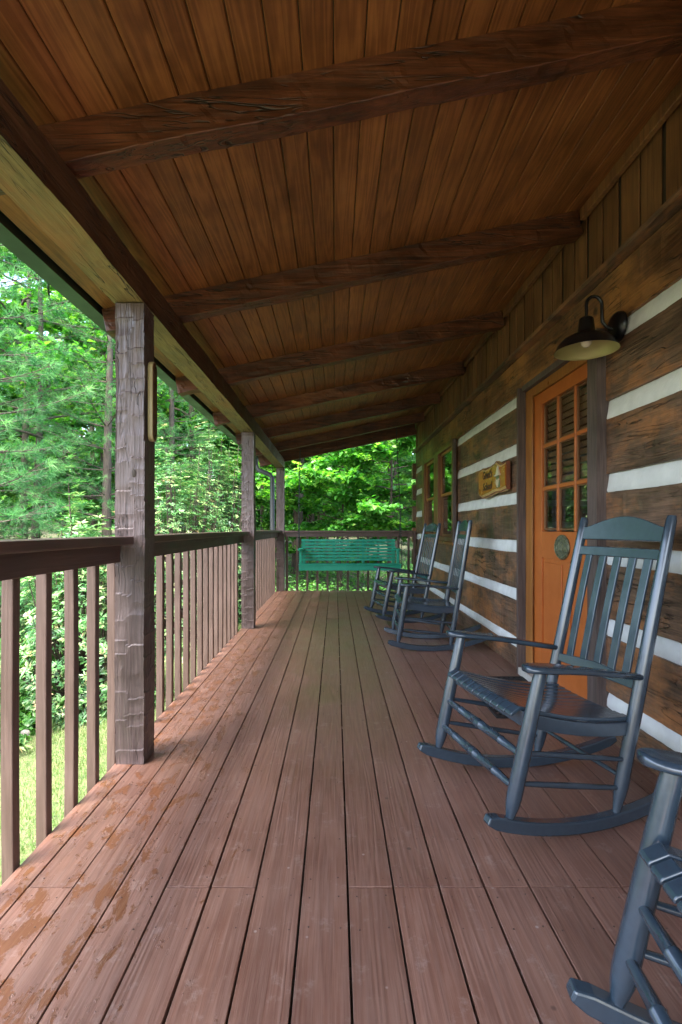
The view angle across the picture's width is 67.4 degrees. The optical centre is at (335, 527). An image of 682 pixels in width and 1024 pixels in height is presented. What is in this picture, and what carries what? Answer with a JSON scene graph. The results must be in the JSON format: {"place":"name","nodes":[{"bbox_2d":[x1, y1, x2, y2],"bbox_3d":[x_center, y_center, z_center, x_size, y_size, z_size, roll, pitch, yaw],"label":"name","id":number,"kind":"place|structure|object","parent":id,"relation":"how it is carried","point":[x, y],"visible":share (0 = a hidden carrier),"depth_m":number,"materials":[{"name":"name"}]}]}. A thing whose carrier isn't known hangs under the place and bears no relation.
{"place":"outdoors","nodes":[
{"label":"outdoors","id":0,"kind":"place"},
{"bbox_2d":[0,260,213,475],"label":"sky","id":1,"kind":"structure","parent":0,"point":[15,278],"materials":[{"name":"white"}]},
{"bbox_2d":[0,527,412,885],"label":"ground","id":2,"kind":"structure","parent":0,"point":[55,817],"depth_m":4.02,"materials":[{"name":"green plant"}]},
{"bbox_2d":[0,621,33,756],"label":"laurel shrub","id":3,"kind":"object","parent":2,"relation":"on","point":[27,745],"visible":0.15,"depth_m":4.08,"materials":[{"name":"green plant"}]},
{"bbox_2d":[0,530,35,637],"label":"laurel shrub","id":4,"kind":"object","parent":2,"relation":"on","point":[22,626],"visible":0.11,"depth_m":6.99,"materials":[{"name":"green plant"}]},
{"bbox_2d":[0,297,47,511],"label":"broadleaf tree","id":5,"kind":"object","parent":2,"relation":"on","point":[4,501],"visible":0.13,"depth_m":12.28,"materials":[{"name":"green plant"}]},
{"bbox_2d":[19,729,31,737],"bbox_3d":[-2.731,1.799,4.401,0.199,0.131,0.220,0,0,0],"label":"stone","id":6,"kind":"object","parent":2,"relation":"on","point":[25,731],"visible":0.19,"depth_m":4.39,"materials":[{"name":"white stone"}]},
{"bbox_2d":[0,518,63,612],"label":"laurel shrub","id":7,"kind":"object","parent":2,"relation":"on","point":[15,537],"visible":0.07,"depth_m":9.52,"materials":[{"name":"green plant"}]},
{"bbox_2d":[0,390,89,521],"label":"broadleaf tree","id":8,"kind":"object","parent":2,"relation":"on","point":[30,507],"visible":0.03,"depth_m":18.47,"materials":[{"name":"green plant"}]},
{"bbox_2d":[0,244,102,622],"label":"pine tree","id":9,"kind":"object","parent":2,"relation":"on","point":[23,450],"visible":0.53,"depth_m":6.06,"materials":[{"name":"green plant"}]},
{"bbox_2d":[0,243,113,538],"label":"pine tree","id":10,"kind":"object","parent":2,"relation":"on","point":[20,401],"visible":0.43,"depth_m":8.79,"materials":[{"name":"green plant"}]},
{"bbox_2d":[0,285,115,537],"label":"broadleaf tree","id":11,"kind":"object","parent":2,"relation":"on","point":[84,426],"visible":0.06,"depth_m":15.03,"materials":[{"name":"green plant"}]},
{"bbox_2d":[0,246,164,538],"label":"broadleaf tree","id":12,"kind":"object","parent":2,"relation":"on","point":[66,420],"visible":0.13,"depth_m":11.59,"materials":[{"name":"green plant"}]},
{"bbox_2d":[9,283,163,536],"bbox_3d":[-9.034,-5.064,18.778,6.496,12.452,6.569,0,0,26],"label":"broadleaf tree","id":13,"kind":"object","parent":2,"relation":"on","point":[98,458],"depth_m":18.44,"materials":[{"name":"green plant"}]},
{"bbox_2d":[0,454,174,730],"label":"laurel shrub","id":14,"kind":"object","parent":2,"relation":"on","point":[58,631],"visible":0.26,"depth_m":4.85,"materials":[{"name":"green plant"}]},
{"bbox_2d":[0,274,175,601],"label":"broadleaf tree","id":15,"kind":"object","parent":2,"relation":"on","point":[23,338],"visible":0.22,"depth_m":9.62,"materials":[{"name":"green plant"}]},
{"bbox_2d":[68,427,114,531],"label":"broadleaf tree","id":16,"kind":"object","parent":2,"relation":"on","point":[78,500],"visible":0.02,"depth_m":25.42,"materials":[{"name":"green plant"}]},
{"bbox_2d":[0,249,189,515],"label":"broadleaf tree","id":17,"kind":"object","parent":2,"relation":"on","point":[49,329],"visible":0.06,"depth_m":13.51,"materials":[{"name":"green plant"}]},
{"bbox_2d":[0,287,206,587],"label":"pine tree","id":18,"kind":"object","parent":2,"relation":"on","point":[106,489],"visible":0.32,"depth_m":8.77,"materials":[{"name":"green plant"}]},
{"bbox_2d":[95,385,213,495],"bbox_3d":[-7.788,-3.930,25.051,6.711,10.014,5.751,0,0,-43],"label":"broadleaf tree","id":19,"kind":"object","parent":2,"relation":"on","point":[179,420],"visible":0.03,"depth_m":23.86,"materials":[{"name":"green plant"}]},
{"bbox_2d":[88,349,238,527],"bbox_3d":[-3.430,-2.177,10.986,3.436,8.218,3.446,0,0,-23],"label":"pine tree","id":20,"kind":"object","parent":2,"relation":"on","point":[171,429],"visible":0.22,"depth_m":10.71,"materials":[{"name":"green plant"}]},
{"bbox_2d":[55,347,274,524],"bbox_3d":[-4.515,-3.127,15.071,6.585,9.826,5.642,0,0,36],"label":"broadleaf tree","id":21,"kind":"object","parent":2,"relation":"on","point":[234,446],"visible":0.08,"depth_m":14.68,"materials":[{"name":"green plant"}]},
{"bbox_2d":[102,423,240,662],"bbox_3d":[-2.443,0.168,7.973,2.008,3.661,2.468,0,0,0],"label":"laurel shrub","id":22,"kind":"object","parent":2,"relation":"on","point":[170,529],"visible":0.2,"depth_m":7.79,"materials":[{"name":"green plant"}]},
{"bbox_2d":[113,390,241,508],"bbox_3d":[-5.416,-4.202,19.552,6.768,11.485,6.107,0,0,-8],"label":"broadleaf tree","id":23,"kind":"object","parent":2,"relation":"on","point":[178,405],"visible":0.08,"depth_m":18.17,"materials":[{"name":"green plant"}]},
{"bbox_2d":[0,459,408,530],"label":"woods","id":24,"kind":"object","parent":2,"relation":"on","point":[258,521],"depth_m":40.48,"materials":[{"name":"green plant"}]},
{"bbox_2d":[0,555,412,761],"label":"undergrowth","id":25,"kind":"object","parent":2,"relation":"on","point":[25,717],"visible":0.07,"depth_m":12.64,"materials":[{"name":"green plant"}]},
{"bbox_2d":[177,417,259,623],"bbox_3d":[-2.317,-0.234,10.206,2.076,4.477,2.469,0,0,0],"label":"laurel shrub","id":26,"kind":"object","parent":2,"relation":"on","point":[233,514],"visible":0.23,"depth_m":9.98,"materials":[{"name":"green plant"}]},
{"bbox_2d":[236,486,269,529],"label":"broadleaf tree","id":27,"kind":"object","parent":2,"relation":"on","point":[261,510],"depth_m":30.48,"materials":[{"name":"green plant"}]},
{"bbox_2d":[225,438,308,555],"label":"broadleaf tree","id":28,"kind":"object","parent":2,"relation":"on","point":[293,465],"depth_m":23.65,"materials":[{"name":"green plant"}]},
{"bbox_2d":[291,458,303,577],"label":"broadleaf tree","id":29,"kind":"object","parent":2,"relation":"on","point":[295,519],"depth_m":16.04,"materials":[{"name":"green plant"}]},
{"bbox_2d":[256,454,364,554],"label":"broadleaf tree","id":30,"kind":"object","parent":2,"relation":"on","point":[266,519],"visible":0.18,"depth_m":16.11,"materials":[{"name":"green plant"}]},
{"bbox_2d":[257,461,380,562],"bbox_3d":[-0.835,-2.628,18.898,5.029,8.757,5.868,0,0,15],"label":"broadleaf tree","id":31,"kind":"object","parent":2,"relation":"on","point":[306,517],"visible":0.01,"depth_m":18.99,"materials":[{"name":"green plant"}]},
{"bbox_2d":[289,463,349,551],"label":"broadleaf tree","id":32,"kind":"object","parent":2,"relation":"on","point":[315,514],"visible":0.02,"depth_m":25.98,"materials":[{"name":"green plant"}]},
{"bbox_2d":[232,438,415,590],"bbox_3d":[0.203,-0.830,13.283,5.006,5.674,4.244,0,0,37],"label":"broadleaf tree","id":33,"kind":"object","parent":2,"relation":"on","point":[311,480],"visible":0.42,"depth_m":12.85,"materials":[{"name":"green plant"}]},
{"bbox_2d":[323,426,415,574],"bbox_3d":[1.537,-0.916,12.610,4.114,5.918,4.352,0,0,-23],"label":"broadleaf tree","id":34,"kind":"object","parent":2,"relation":"on","point":[374,506],"visible":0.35,"depth_m":12.08,"materials":[{"name":"green plant"}]},
{"bbox_2d":[341,454,413,554],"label":"broadleaf tree","id":35,"kind":"object","parent":2,"relation":"on","point":[376,468],"visible":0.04,"depth_m":18.69,"materials":[{"name":"green plant"}]},
{"bbox_2d":[360,442,399,518],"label":"broadleaf tree","id":36,"kind":"object","parent":2,"relation":"on","point":[383,471],"visible":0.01,"depth_m":40.08,"materials":[{"name":"green plant"}]},
{"bbox_2d":[373,453,412,543],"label":"broadleaf tree","id":37,"kind":"object","parent":2,"relation":"on","point":[398,498],"depth_m":31.61,"materials":[{"name":"green plant"}]},
{"bbox_2d":[382,444,415,574],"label":"pine tree","id":38,"kind":"object","parent":2,"relation":"on","point":[406,503],"visible":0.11,"depth_m":13.06,"materials":[{"name":"green plant"}]},
{"bbox_2d":[382,441,415,516],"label":"broadleaf tree","id":39,"kind":"object","parent":2,"relation":"on","point":[386,469],"visible":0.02,"depth_m":22.93,"materials":[{"name":"green plant"}]},
{"bbox_2d":[412,78,681,776],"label":"log cabin","id":40,"kind":"object","parent":2,"relation":"on","point":[595,440],"visible":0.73,"depth_m":3.04,"materials":[{"name":"brown wood"}]},
{"bbox_2d":[228,592,414,1023],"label":"deck joists","id":41,"kind":"object","parent":40,"relation":"attached to","point":[351,997],"depth_m":1.71,"materials":[{"name":"paint"}]},
{"bbox_2d":[0,591,681,1023],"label":"porch deck","id":42,"kind":"structure","parent":41,"relation":"on","point":[128,893],"depth_m":1.66,"materials":[{"name":"paint"}]},
{"bbox_2d":[0,536,133,883],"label":"porch railing","id":43,"kind":"object","parent":42,"relation":"attached to","point":[42,559],"visible":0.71,"depth_m":1.83,"materials":[{"name":"paint"}]},
{"bbox_2d":[114,303,154,763],"bbox_3d":[-0.955,0.028,2.445,0.145,2.145,0.146,0,0,0],"label":"porch post","id":44,"kind":"object","parent":42,"relation":"on","point":[134,668],"visible":0.97,"depth_m":2.38,"materials":[{"name":"paint"}]},
{"bbox_2d":[148,362,156,441],"bbox_3d":[-0.872,-0.603,2.447,0.029,0.381,0.066,0,0,0],"label":"wooden plaque","id":45,"kind":"object","parent":44,"relation":"attached to","point":[152,401],"visible":1,"depth_m":2.42,"materials":[{"name":"beige wood"}]},
{"bbox_2d":[154,531,249,718],"bbox_3d":[-1.005,0.668,4.045,0.150,1.264,3.040,0,0,0],"label":"porch railing","id":46,"kind":"object","parent":42,"relation":"attached to","point":[210,597],"visible":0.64,"depth_m":3.78,"materials":[{"name":"paint"}]},
{"bbox_2d":[241,432,255,628],"bbox_3d":[-0.955,0.028,5.644,0.144,2.145,0.146,0,0,0],"label":"porch post","id":47,"kind":"object","parent":42,"relation":"on","point":[248,544],"visible":0.97,"depth_m":5.58,"materials":[{"name":"paint"}]},
{"bbox_2d":[241,530,280,627],"bbox_3d":[-1.005,0.668,7.300,0.150,1.264,3.150,0,0,0],"label":"porch railing","id":48,"kind":"object","parent":42,"relation":"attached to","point":[265,567],"visible":0.5,"depth_m":7.50,"materials":[{"name":"paint"}]},
{"bbox_2d":[276,468,284,590],"bbox_3d":[-0.955,0.028,8.954,0.145,2.145,0.147,0,0,0],"label":"porch post","id":49,"kind":"object","parent":42,"relation":"on","point":[280,525],"visible":0.97,"depth_m":8.89,"materials":[{"name":"paint"}]},
{"bbox_2d":[285,531,415,591],"bbox_3d":[0.263,0.673,8.960,2.285,1.253,0.140,0,0,0],"label":"porch railing","id":50,"kind":"object","parent":42,"relation":"attached to","point":[357,534],"visible":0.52,"depth_m":8.98,"materials":[{"name":"paint"}]},
{"bbox_2d":[363,523,449,622],"bbox_3d":[0.868,0.525,6.194,0.955,1.150,0.690,-2,0,-10],"label":"rocking chair","id":51,"kind":"object","parent":42,"relation":"on","point":[389,585],"visible":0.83,"depth_m":6.12,"materials":[{"name":"paint"}]},
{"bbox_2d":[384,520,492,650],"bbox_3d":[0.920,0.524,4.829,0.955,1.150,0.690,-4,0,2],"label":"rocking chair","id":52,"kind":"object","parent":42,"relation":"on","point":[442,607],"visible":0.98,"depth_m":4.58,"materials":[{"name":"paint"}]},
{"bbox_2d":[481,676,553,717],"bbox_3d":[1.150,1.093,3.350,0.440,0.011,0.800,0,0,0],"label":"door mat","id":53,"kind":"object","parent":42,"relation":"on","point":[499,714],"depth_m":3.67,"materials":[{"name":"black rubber"}]},
{"bbox_2d":[417,515,676,836],"bbox_3d":[0.905,0.525,2.117,0.955,1.150,0.690,0,0,-13],"label":"rocking chair","id":54,"kind":"object","parent":42,"relation":"on","point":[536,704],"visible":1,"depth_m":2.00,"materials":[{"name":"paint"}]},
{"bbox_2d":[566,748,681,1023],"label":"rocking chair","id":55,"kind":"object","parent":42,"relation":"on","point":[658,864],"visible":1,"depth_m":1.05,"materials":[{"name":"paint"}]},
{"bbox_2d":[0,0,681,529],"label":"porch roof","id":56,"kind":"structure","parent":40,"relation":"attached to","point":[308,228],"depth_m":2.16,"materials":[{"name":"brown wood"}]},
{"bbox_2d":[297,427,401,570],"bbox_3d":[0.225,-0.481,7.977,1.596,2.301,0.555,0,0,0],"label":"porch swing","id":57,"kind":"object","parent":56,"relation":"hanging from","point":[334,566],"visible":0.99,"depth_m":8.17,"materials":[{"name":"paint"}]},
{"bbox_2d":[420,439,458,545],"bbox_3d":[1.415,-0.415,7.085,0.110,1.241,2.310,0,0,0],"label":"window","id":58,"kind":"structure","parent":40,"relation":"in","point":[438,498],"depth_m":6.93,"materials":[{"name":"brown wood"}]},
{"bbox_2d":[479,461,509,498],"bbox_3d":[1.381,-0.422,4.495,0.062,0.304,0.750,0,0,0],"label":"wood sign","id":59,"kind":"object","parent":40,"relation":"attached to","point":[494,478],"visible":1,"depth_m":4.39,"materials":[{"name":"yellow wood"}]},
{"bbox_2d":[534,363,586,698],"bbox_3d":[1.472,0.046,3.218,0.053,1.988,0.997,0,0,0],"label":"door","id":60,"kind":"structure","parent":40,"relation":"in","point":[550,572],"depth_m":3.35,"materials":[{"name":"paint"}]},
{"bbox_2d":[554,535,569,559],"bbox_3d":[1.435,0.123,3.243,0.020,0.160,0.200,0,0,0],"label":"door plaque","id":61,"kind":"object","parent":60,"relation":"attached to","point":[562,547],"depth_m":3.22,"materials":[{"name":"green metal"}]},
{"bbox_2d":[554,295,627,360],"bbox_3d":[1.264,-1.026,2.560,0.315,0.281,0.300,0,0,0],"label":"wall lamp","id":62,"kind":"object","parent":40,"relation":"attached to","point":[587,341],"visible":1,"depth_m":2.55,"materials":[{"name":"black metal"}]},
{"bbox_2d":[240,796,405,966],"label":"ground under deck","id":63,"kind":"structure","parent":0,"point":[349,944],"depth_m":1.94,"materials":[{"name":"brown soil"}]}
]}

